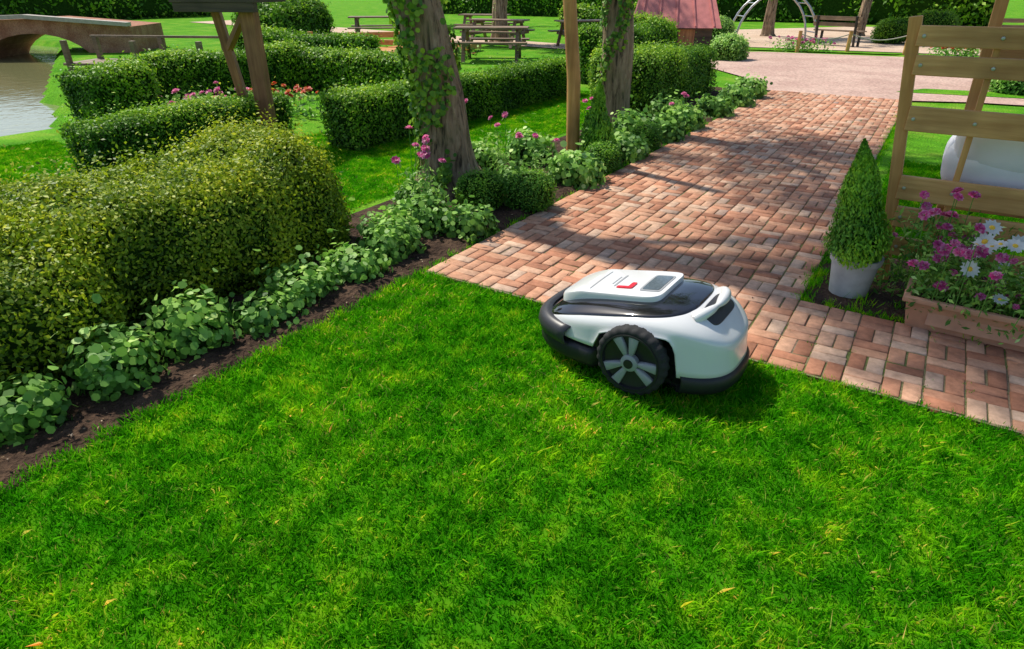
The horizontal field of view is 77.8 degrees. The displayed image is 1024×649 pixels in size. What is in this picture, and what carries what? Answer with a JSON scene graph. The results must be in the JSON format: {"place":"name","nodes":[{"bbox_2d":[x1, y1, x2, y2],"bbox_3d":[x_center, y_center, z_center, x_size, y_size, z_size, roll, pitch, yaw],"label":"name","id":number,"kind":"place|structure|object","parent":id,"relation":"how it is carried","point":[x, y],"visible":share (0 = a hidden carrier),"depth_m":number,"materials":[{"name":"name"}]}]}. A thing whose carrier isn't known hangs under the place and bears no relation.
{"place":"outdoors","nodes":[
{"label":"outdoors","id":0,"kind":"place"},
{"bbox_2d":[0,45,59,135],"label":"canal water","id":1,"kind":"structure","parent":0,"point":[24,78],"depth_m":12.20,"materials":[{"name":"grey liquid"}]},
{"bbox_2d":[0,139,124,188],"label":"garden grass","id":2,"kind":"structure","parent":0,"point":[21,155],"depth_m":6.62,"materials":[{"name":"green plant"}]},
{"bbox_2d":[196,20,580,48],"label":"garden path","id":3,"kind":"structure","parent":0,"point":[529,43],"depth_m":22.41,"materials":[{"name":"beige gravel"}]},
{"bbox_2d":[548,19,602,45],"bbox_3d":[2.221,-8.693,18.998,1.800,0.771,1.690,-9,29,-17],"label":"picnic table","id":4,"kind":"object","parent":3,"relation":"on","point":[560,32],"visible":0.23,"depth_m":19.06,"materials":[{"name":"brown wood"}]},
{"bbox_2d":[0,270,1023,648],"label":"lawn","id":5,"kind":"structure","parent":0,"point":[746,487],"depth_m":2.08,"materials":[{"name":"plant"}]},
{"bbox_2d":[539,269,749,394],"bbox_3d":[0.612,-0.028,2.985,0.986,0.422,0.695,18,33,30],"label":"robot lawn mower","id":6,"kind":"object","parent":5,"relation":"on","point":[639,332],"visible":1,"depth_m":2.74,"materials":[{"name":"grey plastic"}]},
{"bbox_2d":[0,0,1023,495],"bbox_3d":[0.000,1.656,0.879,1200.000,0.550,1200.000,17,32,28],"label":"ground","id":7,"kind":"structure","parent":0,"point":[924,148],"depth_m":17.50,"materials":[{"name":"green plant"}]},
{"bbox_2d":[0,14,165,57],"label":"brick bridge","id":8,"kind":"structure","parent":7,"relation":"on","point":[21,34],"depth_m":17.42,"materials":[{"name":"stone"}]},
{"bbox_2d":[0,0,210,19],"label":"shrub mass","id":9,"kind":"object","parent":7,"relation":"on","point":[127,9],"visible":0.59,"depth_m":34.88,"materials":[{"name":"green plant"}]},
{"bbox_2d":[53,55,164,124],"bbox_3d":[-5.219,-2.986,8.246,1.232,0.950,1.118,17,32,28],"label":"clipped hedge","id":10,"kind":"object","parent":7,"relation":"on","point":[129,82],"visible":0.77,"depth_m":7.96,"materials":[{"name":"green plant"}]},
{"bbox_2d":[59,35,222,70],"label":"canal jetty","id":11,"kind":"object","parent":7,"relation":"on","point":[97,47],"visible":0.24,"depth_m":14.32,"materials":[{"name":"brown wood"}]},
{"bbox_2d":[52,78,295,173],"bbox_3d":[-3.459,-2.267,6.827,0.782,0.882,2.536,17,32,28],"label":"clipped hedge","id":12,"kind":"object","parent":7,"relation":"on","point":[122,126],"visible":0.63,"depth_m":6.36,"materials":[{"name":"green plant"}]},
{"bbox_2d":[155,81,248,107],"bbox_3d":[-4.120,-3.019,8.665,2.136,0.426,1.445,17,32,28],"label":"flower bed planting","id":13,"kind":"object","parent":7,"relation":"on","point":[207,92],"visible":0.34,"depth_m":8.70,"materials":[{"name":"pink plant"}]},
{"bbox_2d":[119,37,309,102],"bbox_3d":[-4.603,-3.991,10.142,0.979,1.026,3.372,17,32,28],"label":"clipped hedge","id":14,"kind":"object","parent":7,"relation":"on","point":[176,67],"visible":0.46,"depth_m":9.68,"materials":[{"name":"green plant"}]},
{"bbox_2d":[0,234,447,492],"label":"flower bed soil","id":15,"kind":"structure","parent":7,"relation":"on","point":[182,373],"depth_m":2.88,"materials":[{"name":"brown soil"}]},
{"bbox_2d":[0,359,77,449],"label":"leafy perennial","id":16,"kind":"object","parent":15,"relation":"on","point":[34,404],"visible":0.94,"depth_m":2.50,"materials":[{"name":"green plant"}]},
{"bbox_2d":[0,184,134,390],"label":"clipped hedge","id":17,"kind":"object","parent":15,"relation":"on","point":[37,302],"visible":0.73,"depth_m":2.75,"materials":[{"name":"green plant"}]},
{"bbox_2d":[51,294,170,402],"bbox_3d":[-1.770,0.081,2.809,0.488,0.510,0.439,17,32,28],"label":"leafy perennial","id":18,"kind":"object","parent":15,"relation":"on","point":[117,364],"visible":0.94,"depth_m":2.74,"materials":[{"name":"green plant"}]},
{"bbox_2d":[0,77,359,326],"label":"clipped hedge","id":19,"kind":"object","parent":15,"relation":"on","point":[224,203],"visible":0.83,"depth_m":3.46,"materials":[{"name":"green plant"}]},
{"bbox_2d":[138,268,242,363],"bbox_3d":[-1.609,-0.019,3.111,0.479,0.477,0.455,17,32,28],"label":"leafy perennial","id":20,"kind":"object","parent":15,"relation":"on","point":[190,323],"visible":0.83,"depth_m":3.02,"materials":[{"name":"green plant"}]},
{"bbox_2d":[215,249,308,339],"bbox_3d":[-1.280,-0.145,3.336,0.469,0.375,0.445,17,32,28],"label":"leafy perennial","id":21,"kind":"object","parent":15,"relation":"on","point":[265,311],"visible":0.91,"depth_m":3.32,"materials":[{"name":"green plant"}]},
{"bbox_2d":[258,229,341,306],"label":"leafy perennial","id":22,"kind":"object","parent":15,"relation":"on","point":[311,281],"visible":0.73,"depth_m":3.58,"materials":[{"name":"green plant"}]},
{"bbox_2d":[312,197,393,284],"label":"leafy perennial","id":23,"kind":"object","parent":15,"relation":"on","point":[349,263],"visible":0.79,"depth_m":3.83,"materials":[{"name":"green plant"}]},
{"bbox_2d":[354,205,420,253],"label":"leafy perennial","id":24,"kind":"object","parent":15,"relation":"on","point":[385,217],"visible":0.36,"depth_m":4.25,"materials":[{"name":"green plant"}]},
{"bbox_2d":[356,209,426,264],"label":"leafy perennial","id":25,"kind":"object","parent":15,"relation":"on","point":[396,250],"visible":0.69,"depth_m":4.12,"materials":[{"name":"green plant"}]},
{"bbox_2d":[168,0,285,134],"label":"wooden post stand","id":26,"kind":"object","parent":7,"relation":"on","point":[247,24],"visible":0.78,"depth_m":6.95,"materials":[{"name":"brown wood"}]},
{"bbox_2d":[225,81,329,121],"bbox_3d":[-3.386,-3.191,8.969,1.983,0.448,1.575,2,28,3],"label":"flower bed planting","id":27,"kind":"object","parent":7,"relation":"on","point":[301,94],"visible":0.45,"depth_m":8.87,"materials":[{"name":"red plant"}]},
{"bbox_2d":[231,0,335,34],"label":"round shrub","id":28,"kind":"object","parent":7,"relation":"on","point":[306,16],"visible":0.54,"depth_m":19.92,"materials":[{"name":"green plant"}]},
{"bbox_2d":[228,23,383,51],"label":"clipped hedge","id":29,"kind":"object","parent":7,"relation":"on","point":[271,34],"visible":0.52,"depth_m":14.45,"materials":[{"name":"green plant"}]},
{"bbox_2d":[293,39,410,93],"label":"clipped hedge","id":30,"kind":"object","parent":7,"relation":"on","point":[329,65],"visible":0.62,"depth_m":10.35,"materials":[{"name":"green plant"}]},
{"bbox_2d":[347,16,395,31],"bbox_3d":[-4.554,-9.987,21.436,1.800,0.771,1.690,-4,28,-7],"label":"picnic table","id":31,"kind":"object","parent":7,"relation":"on","point":[357,26],"visible":0.52,"depth_m":20.95,"materials":[{"name":"brown wood"}]},
{"bbox_2d":[379,46,471,53],"bbox_3d":[-3.180,-7.590,17.692,3.606,0.001,3.536,22,35,35],"label":"sand pit","id":32,"kind":"object","parent":7,"relation":"on","point":[389,48],"visible":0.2,"depth_m":18.81,"materials":[{"name":"beige sand"}]},
{"bbox_2d":[382,0,482,200],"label":"ivy clad tree","id":33,"kind":"object","parent":7,"relation":"on","point":[431,62],"visible":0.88,"depth_m":5.04,"materials":[{"name":"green plant"}]},
{"bbox_2d":[286,90,591,208],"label":"garden grass","id":34,"kind":"structure","parent":7,"relation":"on","point":[551,115],"depth_m":7.04,"materials":[{"name":"green plant"}]},
{"bbox_2d":[313,46,566,152],"bbox_3d":[-0.527,-3.330,8.778,0.795,0.906,5.401,17,32,28],"label":"clipped hedge","id":35,"kind":"object","parent":7,"relation":"on","point":[363,116],"visible":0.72,"depth_m":7.50,"materials":[{"name":"green plant"}]},
{"bbox_2d":[453,44,488,58],"bbox_3d":[-1.648,-7.001,16.158,1.664,0.444,1.859,-9,29,-16],"label":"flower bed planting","id":36,"kind":"object","parent":7,"relation":"on","point":[466,52],"visible":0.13,"depth_m":16.05,"materials":[{"name":"green plant"}]},
{"bbox_2d":[465,44,480,49],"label":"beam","id":37,"kind":"structure","parent":7,"relation":"on","point":[474,46],"depth_m":17.81,"materials":[{"name":"brown wood"}]},
{"bbox_2d":[454,14,512,37],"bbox_3d":[-0.990,-10.870,23.100,1.800,0.771,1.690,7,29,13],"label":"picnic table","id":38,"kind":"object","parent":7,"relation":"on","point":[470,23],"visible":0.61,"depth_m":22.73,"materials":[{"name":"brown wood"}]},
{"bbox_2d":[451,26,529,62],"bbox_3d":[-0.497,-6.948,15.709,1.800,0.771,1.690,2,28,3],"label":"picnic table","id":39,"kind":"object","parent":7,"relation":"on","point":[467,40],"visible":0.94,"depth_m":15.26,"materials":[{"name":"brown wood"}]},
{"bbox_2d":[460,18,534,48],"bbox_3d":[-0.425,-8.925,19.436,1.800,0.771,1.690,10,30,18],"label":"picnic table","id":40,"kind":"object","parent":7,"relation":"on","point":[473,32],"visible":0.81,"depth_m":19.09,"materials":[{"name":"brown wood"}]},
{"bbox_2d":[489,0,509,41],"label":"garden tree","id":41,"kind":"object","parent":7,"relation":"on","point":[499,9],"visible":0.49,"depth_m":20.31,"materials":[{"name":"brown plant"}]},
{"bbox_2d":[441,0,602,16],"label":"shrub mass","id":42,"kind":"object","parent":7,"relation":"on","point":[532,8],"visible":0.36,"depth_m":40.86,"materials":[{"name":"green plant"}]},
{"bbox_2d":[556,0,636,36],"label":"clipped hedge","id":43,"kind":"object","parent":7,"relation":"on","point":[586,12],"visible":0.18,"depth_m":23.09,"materials":[{"name":"green plant"}]},
{"bbox_2d":[594,0,635,126],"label":"ivy clad tree","id":44,"kind":"object","parent":7,"relation":"on","point":[614,75],"visible":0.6,"depth_m":7.68,"materials":[{"name":"green plant"}]},
{"bbox_2d":[578,9,681,83],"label":"clipped hedge","id":45,"kind":"object","parent":7,"relation":"on","point":[647,26],"visible":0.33,"depth_m":11.81,"materials":[{"name":"green plant"}]},
{"bbox_2d":[585,32,725,114],"bbox_3d":[2.269,-3.944,9.915,1.338,1.217,3.390,17,32,28],"label":"clipped hedge","id":46,"kind":"object","parent":7,"relation":"on","point":[657,68],"visible":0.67,"depth_m":9.12,"materials":[{"name":"green plant"}]},
{"bbox_2d":[634,0,721,47],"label":"playhouse","id":47,"kind":"object","parent":7,"relation":"on","point":[701,18],"visible":0.43,"depth_m":17.69,"materials":[{"name":"brown wood"}]},
{"bbox_2d":[677,29,694,47],"bbox_3d":[4.882,-7.993,17.838,0.450,0.560,0.030,3,28,7],"label":"door","id":48,"kind":"structure","parent":47,"relation":"in","point":[686,35],"depth_m":17.78,"materials":[{"name":"brown wood"}]},
{"bbox_2d":[711,15,737,42],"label":"round shrub","id":49,"kind":"object","parent":7,"relation":"on","point":[728,26],"visible":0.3,"depth_m":20.13,"materials":[{"name":"green plant"}]},
{"bbox_2d":[710,31,751,60],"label":"round shrub","id":50,"kind":"object","parent":7,"relation":"on","point":[736,47],"visible":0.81,"depth_m":15.47,"materials":[{"name":"green plant"}]},
{"bbox_2d":[759,0,777,36],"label":"garden tree","id":51,"kind":"object","parent":7,"relation":"on","point":[768,26],"visible":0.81,"depth_m":23.26,"materials":[{"name":"brown plant"}]},
{"bbox_2d":[633,0,994,26],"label":"shrub mass","id":52,"kind":"object","parent":7,"relation":"on","point":[975,12],"visible":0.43,"depth_m":31.23,"materials":[{"name":"green plant"}]},
{"bbox_2d":[749,48,901,53],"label":"plaza grass verge","id":53,"kind":"structure","parent":7,"relation":"on","point":[822,51],"depth_m":17.72,"materials":[{"name":"green plant"}]},
{"bbox_2d":[765,35,836,52],"bbox_3d":[8.216,-7.968,17.998,2.001,0.446,1.528,17,32,28],"label":"flower bed planting","id":54,"kind":"object","parent":53,"relation":"on","point":[806,41],"visible":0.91,"depth_m":17.90,"materials":[{"name":"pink plant"}]},
{"bbox_2d":[853,0,872,35],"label":"garden tree","id":55,"kind":"object","parent":7,"relation":"on","point":[864,10],"visible":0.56,"depth_m":23.33,"materials":[{"name":"brown plant"}]},
{"bbox_2d":[795,31,974,56],"bbox_3d":[12.118,-7.191,16.380,8.852,0.550,0.490,11,30,20],"label":"rope fence","id":56,"kind":"object","parent":7,"relation":"on","point":[848,44],"visible":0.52,"depth_m":17.54,"materials":[{"name":"brown wood"}]},
{"bbox_2d":[868,14,911,43],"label":"round shrub","id":57,"kind":"object","parent":7,"relation":"on","point":[887,28],"visible":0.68,"depth_m":20.08,"materials":[{"name":"green plant"}]},
{"bbox_2d":[802,251,1022,322],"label":"side bed soil","id":58,"kind":"structure","parent":7,"relation":"on","point":[822,294],"depth_m":3.65,"materials":[{"name":"brown soil"}]},
{"bbox_2d":[821,138,895,298],"bbox_3d":[1.957,-0.584,3.534,0.363,0.895,0.390,17,32,28],"label":"potted conifer","id":59,"kind":"object","parent":58,"relation":"on","point":[858,248],"visible":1,"depth_m":3.47,"materials":[{"name":"plant"}]},
{"bbox_2d":[876,0,1023,279],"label":"wooden arbour seat","id":60,"kind":"object","parent":58,"relation":"on","point":[983,154],"visible":0.91,"depth_m":3.41,"materials":[{"name":"brown wood"}]},
{"bbox_2d":[902,208,1023,351],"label":"flower planter box","id":61,"kind":"object","parent":58,"relation":"on","point":[985,315],"visible":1,"depth_m":3.15,"materials":[{"name":"wood"}]},
{"bbox_2d":[869,187,1023,301],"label":"pink flowering plant","id":62,"kind":"object","parent":61,"relation":"in","point":[959,229],"visible":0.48,"depth_m":3.50,"materials":[{"name":"green plant"}]},
{"bbox_2d":[917,7,962,25],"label":"round shrub","id":63,"kind":"object","parent":7,"relation":"on","point":[941,17],"visible":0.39,"depth_m":21.23,"materials":[{"name":"green plant"}]},
{"bbox_2d":[918,47,980,56],"bbox_3d":[11.553,-7.114,16.367,1.316,0.441,2.018,-24,36,-37],"label":"flower bed planting","id":64,"kind":"object","parent":7,"relation":"on","point":[965,53],"visible":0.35,"depth_m":16.34,"materials":[{"name":"green plant"}]},
{"bbox_2d":[988,80,1023,94],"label":"round shrub","id":65,"kind":"object","parent":7,"relation":"on","point":[1007,87],"visible":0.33,"depth_m":10.58,"materials":[{"name":"green plant"}]},
{"bbox_3d":[-5.157,-8.039,18.266,0.160,0.140,2.902,9,29,17],"label":"beam","id":66,"kind":"object","parent":7,"relation":"on","visible":0},
{"bbox_2d":[379,39,461,45],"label":"beam","id":67,"kind":"structure","parent":66,"relation":"attached to","point":[387,42],"depth_m":19.19,"materials":[{"name":"brown wood"}]},
{"bbox_2d":[348,87,767,258],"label":"path bed soil","id":68,"kind":"structure","parent":0,"point":[440,247],"depth_m":4.95,"materials":[{"name":"brown soil"}]},
{"bbox_2d":[391,125,445,203],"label":"pink flowering plant","id":69,"kind":"object","parent":68,"relation":"on","point":[425,152],"visible":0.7,"depth_m":4.71,"materials":[{"name":"green plant"}]},
{"bbox_2d":[388,170,449,209],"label":"leafy perennial","id":70,"kind":"object","parent":68,"relation":"on","point":[402,191],"visible":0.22,"depth_m":4.94,"materials":[{"name":"green plant"}]},
{"bbox_2d":[387,185,455,238],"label":"leafy perennial","id":71,"kind":"object","parent":68,"relation":"on","point":[427,213],"visible":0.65,"depth_m":4.52,"materials":[{"name":"green plant"}]},
{"bbox_2d":[438,187,499,242],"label":"leafy perennial","id":72,"kind":"object","parent":68,"relation":"on","point":[466,223],"visible":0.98,"depth_m":4.50,"materials":[{"name":"green plant"}]},
{"bbox_2d":[452,167,507,210],"bbox_3d":[-0.259,-1.100,5.118,0.457,0.350,0.475,17,32,28],"label":"boxwood ball","id":73,"kind":"object","parent":68,"relation":"on","point":[488,187],"visible":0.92,"depth_m":5.02,"materials":[{"name":"green plant"}]},
{"bbox_2d":[471,135,507,174],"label":"leafy perennial","id":74,"kind":"object","parent":68,"relation":"on","point":[481,156],"visible":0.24,"depth_m":5.87,"materials":[{"name":"green plant"}]},
{"bbox_2d":[464,98,518,171],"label":"pink flowering plant","id":75,"kind":"object","parent":68,"relation":"on","point":[497,125],"visible":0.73,"depth_m":5.73,"materials":[{"name":"green plant"}]},
{"bbox_2d":[489,151,535,185],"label":"leafy perennial","id":76,"kind":"object","parent":68,"relation":"on","point":[506,170],"visible":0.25,"depth_m":5.48,"materials":[{"name":"green plant"}]},
{"bbox_2d":[500,113,557,166],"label":"leafy perennial","id":77,"kind":"object","parent":68,"relation":"on","point":[527,141],"visible":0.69,"depth_m":6.33,"materials":[{"name":"green plant"}]},
{"bbox_2d":[502,168,557,214],"bbox_3d":[0.128,-1.067,5.063,0.435,0.338,0.478,17,32,28],"label":"boxwood ball","id":78,"kind":"object","parent":68,"relation":"on","point":[528,191],"visible":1,"depth_m":4.97,"materials":[{"name":"green plant"}]},
{"bbox_2d":[515,132,562,174],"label":"pink flowering plant","id":79,"kind":"object","parent":68,"relation":"on","point":[519,135],"visible":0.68,"depth_m":5.61,"materials":[{"name":"green plant"}]},
{"bbox_2d":[563,0,580,150],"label":"timber pole","id":80,"kind":"object","parent":68,"relation":"on","point":[573,71],"visible":0.75,"depth_m":6.22,"materials":[{"name":"brown wood"}]},
{"bbox_2d":[542,140,610,190],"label":"leafy perennial","id":81,"kind":"object","parent":68,"relation":"on","point":[579,170],"visible":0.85,"depth_m":5.64,"materials":[{"name":"green plant"}]},
{"bbox_2d":[580,97,592,124],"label":"pink flowering plant","id":82,"kind":"object","parent":68,"relation":"on","point":[585,101],"visible":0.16,"depth_m":7.37,"materials":[{"name":"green plant"}]},
{"bbox_2d":[576,81,614,152],"bbox_3d":[0.862,-2.017,6.382,0.396,0.827,0.410,-7,29,-13],"label":"conical conifer","id":83,"kind":"object","parent":68,"relation":"on","point":[597,125],"visible":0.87,"depth_m":6.28,"materials":[{"name":"green plant"}]},
{"bbox_2d":[583,139,623,171],"bbox_3d":[0.885,-1.634,6.164,0.391,0.307,0.435,17,32,28],"label":"boxwood ball","id":84,"kind":"object","parent":68,"relation":"on","point":[608,153],"visible":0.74,"depth_m":6.05,"materials":[{"name":"green plant"}]},
{"bbox_2d":[612,124,652,163],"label":"leafy perennial","id":85,"kind":"object","parent":68,"relation":"on","point":[634,147],"visible":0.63,"depth_m":6.51,"materials":[{"name":"green plant"}]},
{"bbox_2d":[611,94,653,132],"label":"leafy perennial","id":86,"kind":"object","parent":68,"relation":"on","point":[625,120],"visible":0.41,"depth_m":7.33,"materials":[{"name":"green plant"}]},
{"bbox_2d":[629,120,664,148],"bbox_3d":[1.484,-2.099,7.014,0.410,0.330,0.387,17,32,28],"label":"boxwood ball","id":87,"kind":"object","parent":68,"relation":"on","point":[653,133],"visible":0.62,"depth_m":6.91,"materials":[{"name":"green plant"}]},
{"bbox_2d":[647,88,687,119],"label":"leafy perennial","id":88,"kind":"object","parent":68,"relation":"on","point":[657,106],"visible":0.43,"depth_m":8.40,"materials":[{"name":"green plant"}]},
{"bbox_2d":[647,107,690,143],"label":"leafy perennial","id":89,"kind":"object","parent":68,"relation":"on","point":[673,128],"visible":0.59,"depth_m":7.30,"materials":[{"name":"green plant"}]},
{"bbox_2d":[669,92,691,113],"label":"pink flowering plant","id":90,"kind":"object","parent":68,"relation":"on","point":[684,96],"visible":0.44,"depth_m":8.04,"materials":[{"name":"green plant"}]},
{"bbox_2d":[662,93,708,131],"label":"leafy perennial","id":91,"kind":"object","parent":68,"relation":"on","point":[694,118],"visible":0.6,"depth_m":7.90,"materials":[{"name":"green plant"}]},
{"bbox_2d":[695,86,738,118],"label":"leafy perennial","id":92,"kind":"object","parent":68,"relation":"on","point":[719,107],"visible":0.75,"depth_m":8.73,"materials":[{"name":"green plant"}]},
{"bbox_2d":[718,76,755,107],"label":"leafy perennial","id":93,"kind":"object","parent":68,"relation":"on","point":[745,97],"visible":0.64,"depth_m":9.47,"materials":[{"name":"green plant"}]},
{"bbox_2d":[731,73,772,99],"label":"leafy perennial","id":94,"kind":"object","parent":68,"relation":"on","point":[759,86],"visible":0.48,"depth_m":10.14,"materials":[{"name":"green plant"}]},
{"bbox_2d":[426,90,1023,435],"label":"brick path","id":95,"kind":"structure","parent":0,"point":[993,395],"depth_m":4.42,"materials":[{"name":"red brick"}]},
{"bbox_2d":[0,92,1022,493],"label":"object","id":96,"kind":"object","parent":95,"relation":"on","point":[818,272],"visible":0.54,"depth_m":3.19,"materials":[{"name":"green plant"}]},
{"bbox_2d":[529,136,828,297],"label":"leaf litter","id":97,"kind":"object","parent":95,"relation":"on","point":[705,216],"visible":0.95,"depth_m":5.12,"materials":[{"name":"brown plant"}]},
{"bbox_2d":[734,27,980,54],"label":"playground sand","id":98,"kind":"structure","parent":0,"point":[756,40],"depth_m":21.61,"materials":[{"name":"beige sand"}]},
{"bbox_2d":[733,0,815,39],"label":"climbing arch","id":99,"kind":"structure","parent":98,"relation":"on","point":[757,1],"depth_m":21.00,"materials":[{"name":"grey metal"}]},
{"bbox_2d":[813,15,866,46],"bbox_3d":[10.008,-8.997,19.463,0.519,0.857,1.500,-20,34,-33],"label":"park bench","id":100,"kind":"object","parent":98,"relation":"on","point":[856,24],"visible":0.93,"depth_m":19.25,"materials":[{"name":"brown wood"}]},
{"bbox_2d":[1002,18,1023,26],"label":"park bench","id":101,"kind":"object","parent":98,"relation":"on","point":[1013,20],"visible":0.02,"depth_m":17.81,"materials":[{"name":"brown wood"}]},
{"bbox_2d":[711,51,1023,104],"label":"plaza pavement","id":102,"kind":"structure","parent":0,"point":[862,76],"depth_m":12.77,"materials":[{"name":"beige concrete"}]},
{"bbox_2d":[897,89,1023,97],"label":"plaza grass verge","id":103,"kind":"structure","parent":102,"relation":"on","point":[954,92],"depth_m":10.78,"materials":[{"name":"green plant"}]},
{"bbox_2d":[878,159,1023,277],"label":"verge grass","id":104,"kind":"structure","parent":0,"point":[926,170],"depth_m":5.28,"materials":[{"name":"green plant"}]},
{"bbox_3d":[-4.568,-8.005,17.968,0.120,0.500,0.120,10,30,18],"label":"support","id":105,"kind":"object","parent":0,"visible":0},
{"bbox_2d":[351,31,399,37],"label":"beam","id":106,"kind":"structure","parent":105,"relation":"on","point":[386,34],"depth_m":17.59,"materials":[{"name":"brown wood"}]}
]}

